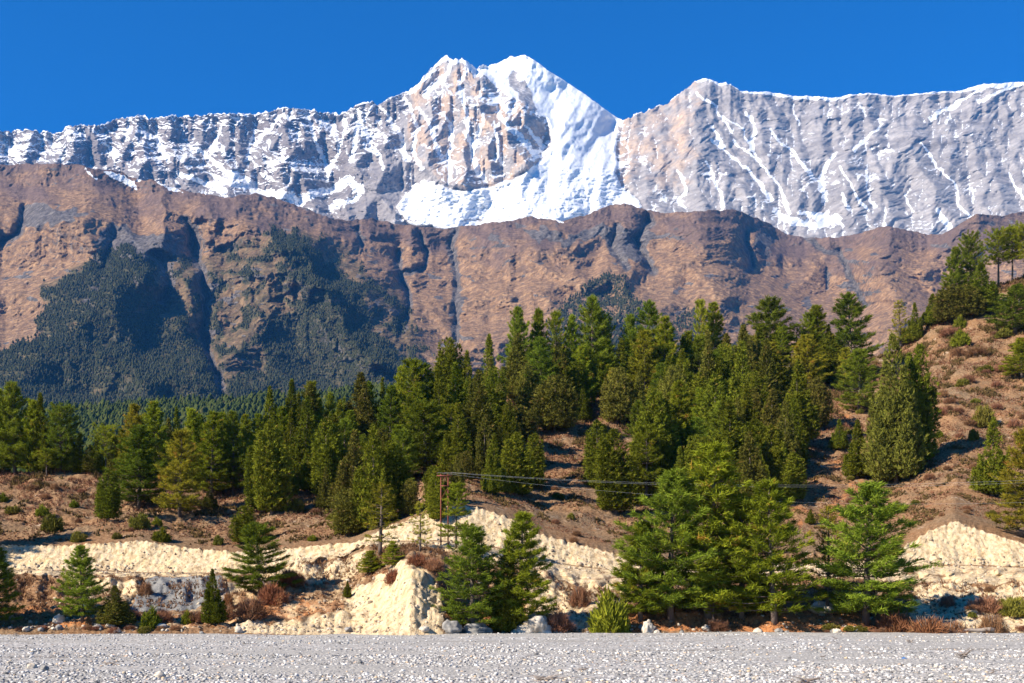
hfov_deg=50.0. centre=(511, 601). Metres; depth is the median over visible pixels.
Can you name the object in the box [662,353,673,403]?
juniper tree
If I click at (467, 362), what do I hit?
juniper tree
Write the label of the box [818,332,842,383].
juniper tree
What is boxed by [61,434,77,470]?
juniper tree
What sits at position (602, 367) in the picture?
juniper tree
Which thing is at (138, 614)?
dry bush
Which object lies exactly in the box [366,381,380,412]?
pine tree
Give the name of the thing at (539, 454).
juniper tree
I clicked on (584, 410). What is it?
juniper tree
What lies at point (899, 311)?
pine tree
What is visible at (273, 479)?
juniper tree
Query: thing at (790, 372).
juniper tree
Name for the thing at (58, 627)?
boulder
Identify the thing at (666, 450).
juniper tree
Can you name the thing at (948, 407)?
dry bush
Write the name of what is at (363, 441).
juniper tree
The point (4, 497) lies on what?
shrub
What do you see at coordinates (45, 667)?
stone
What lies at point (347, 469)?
juniper tree
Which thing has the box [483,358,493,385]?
juniper tree
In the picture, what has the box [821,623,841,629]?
shrub
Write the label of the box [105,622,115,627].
boulder
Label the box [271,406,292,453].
pine tree
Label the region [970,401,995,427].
shrub
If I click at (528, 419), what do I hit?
juniper tree
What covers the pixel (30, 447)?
juniper tree
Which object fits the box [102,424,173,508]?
pine tree
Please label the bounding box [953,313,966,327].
shrub
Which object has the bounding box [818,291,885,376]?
pine tree
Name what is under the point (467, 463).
juniper tree
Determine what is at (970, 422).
dry bush
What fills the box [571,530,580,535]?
dry bush
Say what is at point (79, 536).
shrub
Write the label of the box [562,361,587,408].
juniper tree
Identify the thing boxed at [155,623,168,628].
boulder
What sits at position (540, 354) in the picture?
pine tree
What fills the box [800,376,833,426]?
juniper tree
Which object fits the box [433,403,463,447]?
pine tree
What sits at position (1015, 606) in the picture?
shrub
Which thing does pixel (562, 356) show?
juniper tree
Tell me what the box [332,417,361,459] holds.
pine tree
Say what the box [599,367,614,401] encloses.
pine tree
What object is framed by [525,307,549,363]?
pine tree
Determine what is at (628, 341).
pine tree
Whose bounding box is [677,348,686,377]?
juniper tree
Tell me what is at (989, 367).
shrub
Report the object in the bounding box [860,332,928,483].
juniper tree
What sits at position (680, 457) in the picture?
juniper tree
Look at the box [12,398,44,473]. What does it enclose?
pine tree
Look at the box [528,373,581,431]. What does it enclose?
juniper tree
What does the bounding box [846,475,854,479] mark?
shrub
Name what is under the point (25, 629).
stone
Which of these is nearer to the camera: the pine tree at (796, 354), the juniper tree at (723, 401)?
the juniper tree at (723, 401)
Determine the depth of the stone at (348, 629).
117.58 m
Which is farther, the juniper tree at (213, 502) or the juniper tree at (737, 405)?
the juniper tree at (737, 405)
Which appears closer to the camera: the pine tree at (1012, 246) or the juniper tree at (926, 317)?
the juniper tree at (926, 317)
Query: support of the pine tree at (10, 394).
on the hillside
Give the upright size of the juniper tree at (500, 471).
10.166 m
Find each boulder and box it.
[52,614,64,623]
[55,624,62,629]
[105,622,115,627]
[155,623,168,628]
[235,626,242,632]
[442,619,461,633]
[461,623,492,633]
[510,625,522,632]
[520,610,552,632]
[641,619,653,632]
[753,628,762,631]
[808,601,833,615]
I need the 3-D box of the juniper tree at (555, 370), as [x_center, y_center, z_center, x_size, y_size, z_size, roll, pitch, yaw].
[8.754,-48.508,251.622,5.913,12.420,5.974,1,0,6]
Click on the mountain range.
(446, 142)
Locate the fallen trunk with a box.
[940,615,995,632]
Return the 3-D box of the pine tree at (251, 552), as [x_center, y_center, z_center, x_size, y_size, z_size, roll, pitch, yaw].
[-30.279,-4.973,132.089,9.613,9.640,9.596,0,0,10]
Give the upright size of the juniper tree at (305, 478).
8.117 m
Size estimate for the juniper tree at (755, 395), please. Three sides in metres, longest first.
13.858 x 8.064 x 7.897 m
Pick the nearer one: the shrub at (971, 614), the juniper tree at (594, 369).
the shrub at (971, 614)
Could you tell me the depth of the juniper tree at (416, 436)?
209.26 m
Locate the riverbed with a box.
[0,632,1023,682]
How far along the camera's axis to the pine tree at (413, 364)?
227.48 m
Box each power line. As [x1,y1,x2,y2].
[438,472,1023,503]
[446,472,1005,486]
[453,472,1019,484]
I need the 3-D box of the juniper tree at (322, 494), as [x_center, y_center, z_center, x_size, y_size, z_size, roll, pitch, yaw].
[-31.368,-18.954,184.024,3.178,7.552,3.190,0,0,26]
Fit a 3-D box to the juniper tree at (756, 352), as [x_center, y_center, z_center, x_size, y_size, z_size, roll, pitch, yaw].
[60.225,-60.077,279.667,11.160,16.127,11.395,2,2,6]
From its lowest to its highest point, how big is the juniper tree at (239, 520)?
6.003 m
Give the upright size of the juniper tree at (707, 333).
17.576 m
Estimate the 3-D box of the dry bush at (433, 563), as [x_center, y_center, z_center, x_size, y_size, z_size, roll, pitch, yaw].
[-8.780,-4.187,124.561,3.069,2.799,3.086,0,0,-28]
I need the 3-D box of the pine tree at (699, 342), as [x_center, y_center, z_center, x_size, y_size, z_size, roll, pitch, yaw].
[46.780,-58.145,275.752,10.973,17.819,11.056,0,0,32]
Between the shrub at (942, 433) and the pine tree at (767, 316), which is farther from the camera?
the pine tree at (767, 316)
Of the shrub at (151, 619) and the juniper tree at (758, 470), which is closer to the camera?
the shrub at (151, 619)
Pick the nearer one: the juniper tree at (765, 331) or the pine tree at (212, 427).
the pine tree at (212, 427)
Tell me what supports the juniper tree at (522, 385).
on the hillside
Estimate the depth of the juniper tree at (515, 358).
257.70 m
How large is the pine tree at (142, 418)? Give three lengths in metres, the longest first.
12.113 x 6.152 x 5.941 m
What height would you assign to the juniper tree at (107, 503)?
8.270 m
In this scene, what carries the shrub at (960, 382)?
on the hillside
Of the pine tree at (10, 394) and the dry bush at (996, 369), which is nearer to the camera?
the pine tree at (10, 394)
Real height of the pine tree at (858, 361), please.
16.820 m
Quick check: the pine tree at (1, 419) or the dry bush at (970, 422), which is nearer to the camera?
the pine tree at (1, 419)
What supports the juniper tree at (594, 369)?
on the hillside
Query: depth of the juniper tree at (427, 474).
158.04 m
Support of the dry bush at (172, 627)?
on the hillside
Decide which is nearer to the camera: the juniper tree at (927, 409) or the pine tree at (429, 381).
the juniper tree at (927, 409)
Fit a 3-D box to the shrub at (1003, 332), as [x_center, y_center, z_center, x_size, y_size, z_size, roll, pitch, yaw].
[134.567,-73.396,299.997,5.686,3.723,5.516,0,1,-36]
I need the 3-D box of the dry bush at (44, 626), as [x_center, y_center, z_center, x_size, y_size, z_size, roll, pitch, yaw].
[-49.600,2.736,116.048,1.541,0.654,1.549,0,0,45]
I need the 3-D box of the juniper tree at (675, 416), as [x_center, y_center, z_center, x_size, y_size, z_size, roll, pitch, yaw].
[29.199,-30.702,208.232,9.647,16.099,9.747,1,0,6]
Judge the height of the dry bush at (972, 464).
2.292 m
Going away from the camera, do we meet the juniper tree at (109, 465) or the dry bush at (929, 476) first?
the dry bush at (929, 476)
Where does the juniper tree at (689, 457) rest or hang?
on the hillside
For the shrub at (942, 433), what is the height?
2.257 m
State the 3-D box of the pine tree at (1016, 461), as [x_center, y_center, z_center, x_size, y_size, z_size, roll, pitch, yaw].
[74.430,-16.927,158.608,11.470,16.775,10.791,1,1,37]
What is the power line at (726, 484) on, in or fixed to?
attached to the power pole
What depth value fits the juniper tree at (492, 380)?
230.82 m
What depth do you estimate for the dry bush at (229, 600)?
129.82 m
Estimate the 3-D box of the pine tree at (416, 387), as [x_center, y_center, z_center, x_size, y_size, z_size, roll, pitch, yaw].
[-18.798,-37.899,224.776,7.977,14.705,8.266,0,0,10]
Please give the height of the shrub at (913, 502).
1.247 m
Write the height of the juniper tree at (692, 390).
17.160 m
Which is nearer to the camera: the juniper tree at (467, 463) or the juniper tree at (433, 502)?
the juniper tree at (433, 502)
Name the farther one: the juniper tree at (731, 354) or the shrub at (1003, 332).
the shrub at (1003, 332)
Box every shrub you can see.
[0,492,9,501]
[4,505,22,513]
[35,504,49,516]
[39,512,66,531]
[69,499,79,507]
[70,530,87,542]
[111,532,122,538]
[126,512,151,529]
[138,605,162,628]
[138,629,149,633]
[150,526,171,542]
[151,517,162,525]
[180,608,194,624]
[212,535,224,544]
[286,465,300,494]
[289,496,305,511]
[307,534,317,540]
[552,492,564,498]
[567,513,574,519]
[586,583,631,632]
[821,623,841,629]
[843,625,857,630]
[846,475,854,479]
[855,408,863,413]
[856,625,867,631]
[894,499,906,511]
[911,499,920,505]
[935,429,944,437]
[949,327,971,347]
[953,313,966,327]
[954,377,969,386]
[967,428,979,440]
[967,611,977,617]
[970,398,980,402]
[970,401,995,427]
[977,364,993,371]
[984,509,996,515]
[994,327,1013,338]
[996,595,1023,617]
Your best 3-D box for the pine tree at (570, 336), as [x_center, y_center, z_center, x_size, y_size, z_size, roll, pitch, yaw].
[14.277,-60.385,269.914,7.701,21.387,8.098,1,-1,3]
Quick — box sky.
[0,0,1023,133]
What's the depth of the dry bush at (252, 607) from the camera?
120.76 m
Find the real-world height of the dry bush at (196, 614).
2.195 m
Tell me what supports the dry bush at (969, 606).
on the hillside
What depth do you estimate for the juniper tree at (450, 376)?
242.53 m
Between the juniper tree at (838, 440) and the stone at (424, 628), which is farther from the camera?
the juniper tree at (838, 440)
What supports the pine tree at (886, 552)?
on the hillside
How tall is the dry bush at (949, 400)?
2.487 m
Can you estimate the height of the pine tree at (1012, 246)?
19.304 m
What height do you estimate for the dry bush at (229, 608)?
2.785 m
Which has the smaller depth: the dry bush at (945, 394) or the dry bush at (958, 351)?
the dry bush at (945, 394)
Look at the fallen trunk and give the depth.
118.08 m
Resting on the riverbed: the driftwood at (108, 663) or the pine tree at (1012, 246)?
the driftwood at (108, 663)
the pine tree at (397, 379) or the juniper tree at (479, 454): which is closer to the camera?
the juniper tree at (479, 454)
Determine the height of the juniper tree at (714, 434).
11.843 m
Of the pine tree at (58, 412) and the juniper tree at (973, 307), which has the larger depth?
the juniper tree at (973, 307)
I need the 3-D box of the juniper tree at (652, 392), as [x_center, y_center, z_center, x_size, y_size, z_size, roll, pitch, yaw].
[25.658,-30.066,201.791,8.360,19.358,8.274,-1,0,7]
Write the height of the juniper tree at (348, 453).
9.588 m
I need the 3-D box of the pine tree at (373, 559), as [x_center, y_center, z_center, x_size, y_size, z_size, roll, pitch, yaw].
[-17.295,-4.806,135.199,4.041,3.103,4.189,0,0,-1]
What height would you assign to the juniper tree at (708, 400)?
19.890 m
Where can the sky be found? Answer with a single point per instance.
(63, 63)
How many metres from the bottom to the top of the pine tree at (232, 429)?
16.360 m
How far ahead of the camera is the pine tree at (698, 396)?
225.90 m
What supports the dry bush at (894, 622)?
on the hillside
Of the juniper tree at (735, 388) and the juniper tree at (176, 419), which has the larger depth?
the juniper tree at (735, 388)
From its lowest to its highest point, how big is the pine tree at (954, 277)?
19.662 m
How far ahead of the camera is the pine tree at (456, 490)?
144.28 m
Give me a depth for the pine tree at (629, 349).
270.65 m
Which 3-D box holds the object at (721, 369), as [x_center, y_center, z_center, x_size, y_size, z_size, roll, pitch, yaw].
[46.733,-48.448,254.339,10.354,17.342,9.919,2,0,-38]
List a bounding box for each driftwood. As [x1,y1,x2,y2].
[102,661,117,664]
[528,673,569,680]
[782,675,823,682]
[952,645,974,658]
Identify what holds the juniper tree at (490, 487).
on the hillside
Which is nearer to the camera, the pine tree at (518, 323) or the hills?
the pine tree at (518, 323)
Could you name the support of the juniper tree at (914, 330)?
on the hillside
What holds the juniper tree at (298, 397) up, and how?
on the hillside
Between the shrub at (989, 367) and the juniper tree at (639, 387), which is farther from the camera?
the shrub at (989, 367)
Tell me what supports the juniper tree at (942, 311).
on the hillside
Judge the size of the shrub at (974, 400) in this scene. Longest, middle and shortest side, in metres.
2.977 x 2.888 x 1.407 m
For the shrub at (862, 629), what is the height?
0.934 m
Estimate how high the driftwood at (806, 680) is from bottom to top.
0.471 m
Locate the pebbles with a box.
[0,632,1023,682]
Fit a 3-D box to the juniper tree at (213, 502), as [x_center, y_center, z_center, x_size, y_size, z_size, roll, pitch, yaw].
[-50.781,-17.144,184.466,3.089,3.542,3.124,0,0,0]
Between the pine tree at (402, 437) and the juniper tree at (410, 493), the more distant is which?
the pine tree at (402, 437)
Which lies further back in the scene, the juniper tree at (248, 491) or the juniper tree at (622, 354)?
the juniper tree at (622, 354)
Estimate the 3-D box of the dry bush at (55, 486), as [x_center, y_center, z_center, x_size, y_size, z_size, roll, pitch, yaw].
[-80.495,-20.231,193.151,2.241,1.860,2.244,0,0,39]
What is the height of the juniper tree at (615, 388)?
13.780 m
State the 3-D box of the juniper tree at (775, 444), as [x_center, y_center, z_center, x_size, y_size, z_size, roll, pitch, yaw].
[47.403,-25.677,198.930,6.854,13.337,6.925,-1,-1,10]
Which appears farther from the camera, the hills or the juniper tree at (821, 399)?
the hills
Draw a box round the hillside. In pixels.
[0,278,1023,635]
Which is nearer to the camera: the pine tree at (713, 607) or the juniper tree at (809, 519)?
the pine tree at (713, 607)
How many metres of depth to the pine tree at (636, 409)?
229.29 m
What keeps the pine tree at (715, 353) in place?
on the hillside
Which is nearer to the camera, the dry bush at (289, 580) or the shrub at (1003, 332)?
the dry bush at (289, 580)
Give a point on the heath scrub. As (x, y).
(988, 392)
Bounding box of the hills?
[0,163,1023,406]
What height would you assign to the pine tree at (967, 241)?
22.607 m
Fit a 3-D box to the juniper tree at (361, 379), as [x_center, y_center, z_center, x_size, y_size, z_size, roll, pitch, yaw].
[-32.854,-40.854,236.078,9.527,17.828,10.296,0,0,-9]
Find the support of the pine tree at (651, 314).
on the hillside
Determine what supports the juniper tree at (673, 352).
on the hillside
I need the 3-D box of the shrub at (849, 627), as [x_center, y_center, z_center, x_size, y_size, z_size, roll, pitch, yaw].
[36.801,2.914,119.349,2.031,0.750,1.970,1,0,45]
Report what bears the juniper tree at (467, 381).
on the hillside
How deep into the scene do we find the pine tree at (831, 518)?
125.44 m
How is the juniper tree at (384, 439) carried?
on the hillside
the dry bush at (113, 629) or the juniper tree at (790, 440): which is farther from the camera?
the juniper tree at (790, 440)
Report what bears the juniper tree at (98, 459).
on the hillside
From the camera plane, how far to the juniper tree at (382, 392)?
241.44 m
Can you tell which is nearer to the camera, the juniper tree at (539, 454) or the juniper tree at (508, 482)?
the juniper tree at (508, 482)
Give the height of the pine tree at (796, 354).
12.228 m
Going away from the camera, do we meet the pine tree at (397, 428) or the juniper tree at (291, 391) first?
the pine tree at (397, 428)
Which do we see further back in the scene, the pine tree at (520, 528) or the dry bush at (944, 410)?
the dry bush at (944, 410)
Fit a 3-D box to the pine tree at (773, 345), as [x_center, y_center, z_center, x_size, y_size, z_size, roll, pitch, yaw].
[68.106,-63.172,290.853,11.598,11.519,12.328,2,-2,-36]
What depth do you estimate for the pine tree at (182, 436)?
177.25 m
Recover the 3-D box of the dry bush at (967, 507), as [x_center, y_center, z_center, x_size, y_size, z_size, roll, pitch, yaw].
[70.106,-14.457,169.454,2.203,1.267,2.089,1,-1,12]
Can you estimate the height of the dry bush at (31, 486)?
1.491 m
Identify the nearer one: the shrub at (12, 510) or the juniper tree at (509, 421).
the shrub at (12, 510)
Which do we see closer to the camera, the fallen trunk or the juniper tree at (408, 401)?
the fallen trunk
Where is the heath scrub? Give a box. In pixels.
[0,274,1023,545]
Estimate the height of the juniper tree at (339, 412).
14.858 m
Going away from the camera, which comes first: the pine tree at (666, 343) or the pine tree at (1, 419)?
the pine tree at (1, 419)
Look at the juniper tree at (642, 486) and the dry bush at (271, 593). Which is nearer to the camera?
the dry bush at (271, 593)
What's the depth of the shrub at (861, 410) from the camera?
267.32 m
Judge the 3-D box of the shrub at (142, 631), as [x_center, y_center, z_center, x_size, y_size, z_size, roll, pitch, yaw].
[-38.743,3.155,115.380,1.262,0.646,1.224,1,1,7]
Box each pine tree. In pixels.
[0,380,29,473]
[0,388,22,468]
[0,546,27,620]
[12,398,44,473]
[31,402,84,472]
[33,446,56,474]
[49,544,109,622]
[87,422,119,468]
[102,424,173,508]
[111,428,126,472]
[113,403,147,472]
[134,414,152,459]
[136,400,172,476]
[151,428,208,516]
[174,407,206,481]
[190,414,214,466]
[191,410,240,492]
[209,412,238,470]
[213,410,254,494]
[220,520,306,597]
[235,414,256,469]
[250,413,268,446]
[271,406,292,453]
[284,446,295,490]
[296,380,325,426]
[310,414,323,441]
[322,392,337,419]
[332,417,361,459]
[344,409,361,446]
[356,550,383,574]
[362,481,403,556]
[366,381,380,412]
[374,385,405,440]
[377,467,402,513]
[379,541,405,567]
[386,357,431,428]
[386,424,416,476]
[387,365,410,432]
[392,427,423,483]
[393,399,453,478]
[400,369,412,413]
[402,362,443,414]
[404,381,427,422]
[407,501,431,550]
[426,525,515,624]
[432,480,475,548]
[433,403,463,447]
[484,509,558,623]
[496,306,535,372]
[524,336,560,405]
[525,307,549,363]
[544,309,566,369]
[556,314,579,369]
[566,293,613,382]
[570,344,598,404]
[589,310,619,365]
[593,337,621,395]
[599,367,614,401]
[607,521,675,622]
[608,466,738,620]
[614,313,637,373]
[616,328,649,392]
[622,400,643,447]
[624,333,648,384]
[626,329,665,397]
[628,298,666,364]
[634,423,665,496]
[646,314,682,386]
[646,362,665,394]
[656,438,775,618]
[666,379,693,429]
[675,330,695,370]
[682,416,713,446]
[685,335,708,376]
[689,386,708,440]
[692,298,711,340]
[698,583,726,620]
[699,301,732,351]
[702,351,725,365]
[704,399,737,437]
[705,492,786,618]
[712,348,728,370]
[718,477,827,624]
[745,294,800,362]
[769,341,788,373]
[772,325,792,366]
[785,333,833,385]
[786,322,816,355]
[790,340,806,374]
[797,311,820,360]
[797,480,943,626]
[804,304,833,357]
[808,504,852,615]
[810,360,825,383]
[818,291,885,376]
[831,347,853,387]
[831,347,881,409]
[887,299,909,346]
[896,328,910,345]
[937,246,971,291]
[955,229,988,285]
[983,225,1014,283]
[984,282,1023,332]
[985,426,1023,530]
[998,337,1023,378]
[1000,220,1022,279]
[1007,221,1023,260]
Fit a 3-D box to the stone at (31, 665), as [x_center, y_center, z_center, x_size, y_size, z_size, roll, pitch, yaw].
[-25.712,3.479,58.839,0.543,0.360,0.468,0,0,-19]
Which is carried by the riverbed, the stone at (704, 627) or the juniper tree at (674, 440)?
the stone at (704, 627)
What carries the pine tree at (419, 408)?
on the hillside
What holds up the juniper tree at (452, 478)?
on the hillside
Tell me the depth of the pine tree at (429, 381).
228.37 m
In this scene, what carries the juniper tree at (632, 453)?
on the hillside
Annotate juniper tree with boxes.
[24,392,57,471]
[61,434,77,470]
[72,432,88,473]
[79,444,101,472]
[88,435,104,472]
[92,469,123,519]
[95,585,136,625]
[106,436,122,472]
[156,418,175,470]
[168,406,182,475]
[200,568,228,624]
[201,489,218,508]
[228,505,256,543]
[241,439,268,512]
[248,417,293,514]
[262,386,279,448]
[280,379,300,439]
[282,408,298,446]
[286,396,317,472]
[293,412,304,438]
[294,382,324,436]
[296,392,300,407]
[296,449,313,491]
[308,417,346,494]
[315,466,332,508]
[324,488,368,535]
[326,429,367,505]
[327,414,346,448]
[335,399,350,442]
[341,445,362,466]
[342,580,351,597]
[343,371,380,434]
[349,423,402,527]
[355,381,379,439]
[359,433,369,458]
[365,428,390,459]
[367,439,414,510]
[374,405,381,426]
[379,377,386,424]
[399,395,410,429]
[399,478,419,514]
[406,389,424,428]
[406,401,429,457]
[421,465,443,505]
[424,363,450,447]
[425,468,446,521]
[431,337,468,395]
[436,401,473,473]
[440,362,470,426]
[442,346,462,398]
[443,462,458,501]
[452,454,465,485]
[458,349,473,392]
[458,450,476,480]
[461,368,486,422]
[463,379,470,390]
[464,383,504,459]
[472,414,496,478]
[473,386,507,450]
[480,333,496,385]
[480,433,507,490]
[482,457,501,494]
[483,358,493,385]
[484,367,510,405]
[486,539,525,632]
[490,383,519,440]
[496,404,518,449]
[499,431,536,495]
[500,333,529,406]
[500,460,511,493]
[508,399,522,441]
[511,363,540,411]
[513,404,539,441]
[525,433,546,487]
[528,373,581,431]
[544,366,560,388]
[546,343,570,379]
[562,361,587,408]
[575,386,593,420]
[581,418,610,488]
[583,348,600,400]
[591,427,640,514]
[594,360,604,397]
[598,366,635,423]
[612,338,633,398]
[626,371,649,420]
[629,442,640,497]
[630,386,673,471]
[631,396,677,475]
[631,454,645,506]
[641,439,660,495]
[655,379,662,393]
[657,363,690,414]
[659,400,684,475]
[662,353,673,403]
[663,334,676,365]
[665,398,684,446]
[670,445,687,496]
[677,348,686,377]
[678,433,705,487]
[681,358,693,390]
[681,372,709,434]
[682,421,693,455]
[694,329,712,372]
[694,338,716,398]
[696,373,736,438]
[697,435,710,465]
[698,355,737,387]
[702,398,752,495]
[709,430,723,442]
[713,396,734,439]
[718,343,736,375]
[722,333,730,348]
[726,340,751,413]
[727,431,768,504]
[730,323,757,378]
[734,334,761,363]
[734,397,744,429]
[739,370,769,414]
[739,386,760,433]
[741,418,767,443]
[743,384,772,422]
[744,435,762,466]
[751,442,770,478]
[753,324,771,364]
[753,348,791,410]
[754,338,782,416]
[756,388,784,442]
[759,424,792,490]
[761,442,779,490]
[763,326,769,340]
[774,446,790,486]
[776,360,821,440]
[776,400,802,466]
[779,432,791,466]
[780,451,808,500]
[783,363,794,386]
[784,398,810,466]
[794,406,810,448]
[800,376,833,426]
[804,509,815,523]
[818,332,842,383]
[827,419,849,449]
[841,419,868,478]
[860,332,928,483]
[903,302,923,341]
[904,343,942,461]
[921,293,942,325]
[926,284,967,323]
[941,283,987,317]
[966,262,999,312]
[967,417,1012,495]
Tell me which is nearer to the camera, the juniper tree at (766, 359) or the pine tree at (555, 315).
the juniper tree at (766, 359)
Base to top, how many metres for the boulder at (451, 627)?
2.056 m
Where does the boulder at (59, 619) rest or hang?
on the hillside
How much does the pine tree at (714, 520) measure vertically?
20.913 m
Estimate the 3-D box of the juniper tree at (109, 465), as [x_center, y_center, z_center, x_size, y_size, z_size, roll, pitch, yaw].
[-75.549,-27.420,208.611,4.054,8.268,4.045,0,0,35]
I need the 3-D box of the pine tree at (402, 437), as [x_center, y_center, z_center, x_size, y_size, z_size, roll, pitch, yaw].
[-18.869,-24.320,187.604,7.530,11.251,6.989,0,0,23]
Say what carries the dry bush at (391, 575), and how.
on the hillside
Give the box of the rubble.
[0,508,1022,633]
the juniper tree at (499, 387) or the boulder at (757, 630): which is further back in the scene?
the juniper tree at (499, 387)
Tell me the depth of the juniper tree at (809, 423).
237.17 m
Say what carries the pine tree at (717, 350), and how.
on the hillside
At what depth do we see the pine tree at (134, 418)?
207.08 m
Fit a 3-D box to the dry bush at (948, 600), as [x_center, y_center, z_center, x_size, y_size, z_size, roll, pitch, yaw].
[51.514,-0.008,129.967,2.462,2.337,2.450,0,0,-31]
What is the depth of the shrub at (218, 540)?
159.51 m
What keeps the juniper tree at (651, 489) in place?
on the hillside
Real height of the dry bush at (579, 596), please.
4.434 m
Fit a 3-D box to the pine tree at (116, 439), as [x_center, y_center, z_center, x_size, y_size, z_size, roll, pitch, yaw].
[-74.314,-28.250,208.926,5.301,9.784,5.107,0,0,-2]
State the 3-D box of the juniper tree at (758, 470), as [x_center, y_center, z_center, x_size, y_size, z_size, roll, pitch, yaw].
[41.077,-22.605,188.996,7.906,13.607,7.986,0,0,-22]
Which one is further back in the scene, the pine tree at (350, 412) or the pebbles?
the pine tree at (350, 412)
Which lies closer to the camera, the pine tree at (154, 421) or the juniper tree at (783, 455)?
the juniper tree at (783, 455)
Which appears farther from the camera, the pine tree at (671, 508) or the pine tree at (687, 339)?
the pine tree at (687, 339)
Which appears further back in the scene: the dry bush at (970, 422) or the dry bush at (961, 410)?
the dry bush at (961, 410)
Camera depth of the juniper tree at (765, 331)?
293.99 m
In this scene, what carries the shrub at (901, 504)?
on the hillside
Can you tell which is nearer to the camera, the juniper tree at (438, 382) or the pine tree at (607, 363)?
the juniper tree at (438, 382)
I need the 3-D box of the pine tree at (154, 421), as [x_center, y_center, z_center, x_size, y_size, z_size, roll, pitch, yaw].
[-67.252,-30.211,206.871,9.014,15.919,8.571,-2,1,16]
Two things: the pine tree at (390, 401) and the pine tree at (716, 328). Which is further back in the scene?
the pine tree at (716, 328)
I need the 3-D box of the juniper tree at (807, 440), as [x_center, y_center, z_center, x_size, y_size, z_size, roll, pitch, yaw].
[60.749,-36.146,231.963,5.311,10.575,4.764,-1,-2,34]
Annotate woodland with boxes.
[0,381,426,474]
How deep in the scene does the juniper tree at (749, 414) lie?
231.14 m
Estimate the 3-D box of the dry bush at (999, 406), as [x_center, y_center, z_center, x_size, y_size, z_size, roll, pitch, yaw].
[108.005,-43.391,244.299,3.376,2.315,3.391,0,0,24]
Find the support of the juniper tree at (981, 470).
on the hillside
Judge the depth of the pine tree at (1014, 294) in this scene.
299.83 m
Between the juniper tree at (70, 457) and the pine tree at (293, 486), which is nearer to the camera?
the pine tree at (293, 486)
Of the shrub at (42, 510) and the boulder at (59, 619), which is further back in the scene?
the shrub at (42, 510)
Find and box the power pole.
[437,472,451,545]
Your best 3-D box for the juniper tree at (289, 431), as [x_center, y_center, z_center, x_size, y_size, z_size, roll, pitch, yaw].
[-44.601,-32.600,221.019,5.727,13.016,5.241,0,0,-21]
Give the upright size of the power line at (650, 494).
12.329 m
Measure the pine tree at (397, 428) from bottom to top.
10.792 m
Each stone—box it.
[22,626,29,631]
[27,663,37,667]
[40,665,48,670]
[154,671,165,677]
[344,626,352,631]
[419,625,429,631]
[701,625,711,630]
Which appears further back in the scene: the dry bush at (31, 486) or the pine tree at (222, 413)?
the pine tree at (222, 413)
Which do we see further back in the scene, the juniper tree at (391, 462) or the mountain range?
the mountain range
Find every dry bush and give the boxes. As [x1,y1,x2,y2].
[25,484,38,488]
[35,625,50,628]
[39,493,49,498]
[48,483,60,489]
[89,625,99,629]
[106,626,121,633]
[122,625,136,629]
[130,609,141,621]
[136,582,154,595]
[155,606,173,622]
[169,625,179,629]
[187,609,204,622]
[223,591,233,607]
[225,605,234,619]
[228,594,271,621]
[257,580,290,606]
[276,568,305,585]
[309,508,320,512]
[383,567,397,586]
[404,552,428,566]
[421,555,445,572]
[543,609,577,632]
[551,519,560,524]
[568,583,591,608]
[569,536,578,542]
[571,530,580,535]
[706,618,729,631]
[871,609,912,632]
[878,628,887,632]
[907,615,949,633]
[923,472,936,479]
[934,406,948,414]
[936,327,959,336]
[938,387,949,397]
[938,593,955,607]
[942,465,951,469]
[942,618,969,632]
[943,396,956,403]
[943,405,954,409]
[948,347,965,356]
[952,407,964,412]
[953,431,964,437]
[960,372,976,382]
[961,344,990,356]
[962,419,976,425]
[962,505,971,509]
[964,604,977,609]
[966,594,1003,613]
[967,461,976,468]
[974,611,1013,632]
[983,585,993,592]
[991,379,1001,386]
[991,403,1003,409]
[993,365,1005,371]
[1005,418,1022,427]
[1014,625,1023,631]
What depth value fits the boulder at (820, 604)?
125.69 m
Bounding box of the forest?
[0,224,733,406]
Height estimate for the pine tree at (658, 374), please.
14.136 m
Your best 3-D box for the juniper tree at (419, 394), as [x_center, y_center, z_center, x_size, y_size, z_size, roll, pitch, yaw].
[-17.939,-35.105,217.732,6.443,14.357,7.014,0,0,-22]
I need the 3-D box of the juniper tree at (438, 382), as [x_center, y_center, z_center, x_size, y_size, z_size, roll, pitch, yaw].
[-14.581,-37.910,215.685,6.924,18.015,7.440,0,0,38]
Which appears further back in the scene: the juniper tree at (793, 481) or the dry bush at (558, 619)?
the juniper tree at (793, 481)
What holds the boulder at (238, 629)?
on the hillside
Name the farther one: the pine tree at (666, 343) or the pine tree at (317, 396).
the pine tree at (666, 343)
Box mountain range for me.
[0,55,1023,237]
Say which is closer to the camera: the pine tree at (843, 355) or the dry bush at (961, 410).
the dry bush at (961, 410)
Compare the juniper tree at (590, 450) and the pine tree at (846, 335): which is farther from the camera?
the pine tree at (846, 335)
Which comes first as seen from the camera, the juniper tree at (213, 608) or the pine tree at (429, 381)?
the juniper tree at (213, 608)
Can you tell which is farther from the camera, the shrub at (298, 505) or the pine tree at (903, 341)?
the pine tree at (903, 341)
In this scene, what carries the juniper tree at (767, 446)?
on the hillside
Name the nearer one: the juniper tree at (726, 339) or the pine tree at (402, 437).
the pine tree at (402, 437)
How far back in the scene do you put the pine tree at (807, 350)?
286.26 m
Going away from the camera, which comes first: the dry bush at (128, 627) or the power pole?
the dry bush at (128, 627)
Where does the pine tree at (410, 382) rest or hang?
on the hillside
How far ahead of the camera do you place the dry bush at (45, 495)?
188.96 m
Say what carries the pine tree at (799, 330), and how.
on the hillside
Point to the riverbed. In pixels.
(134, 641)

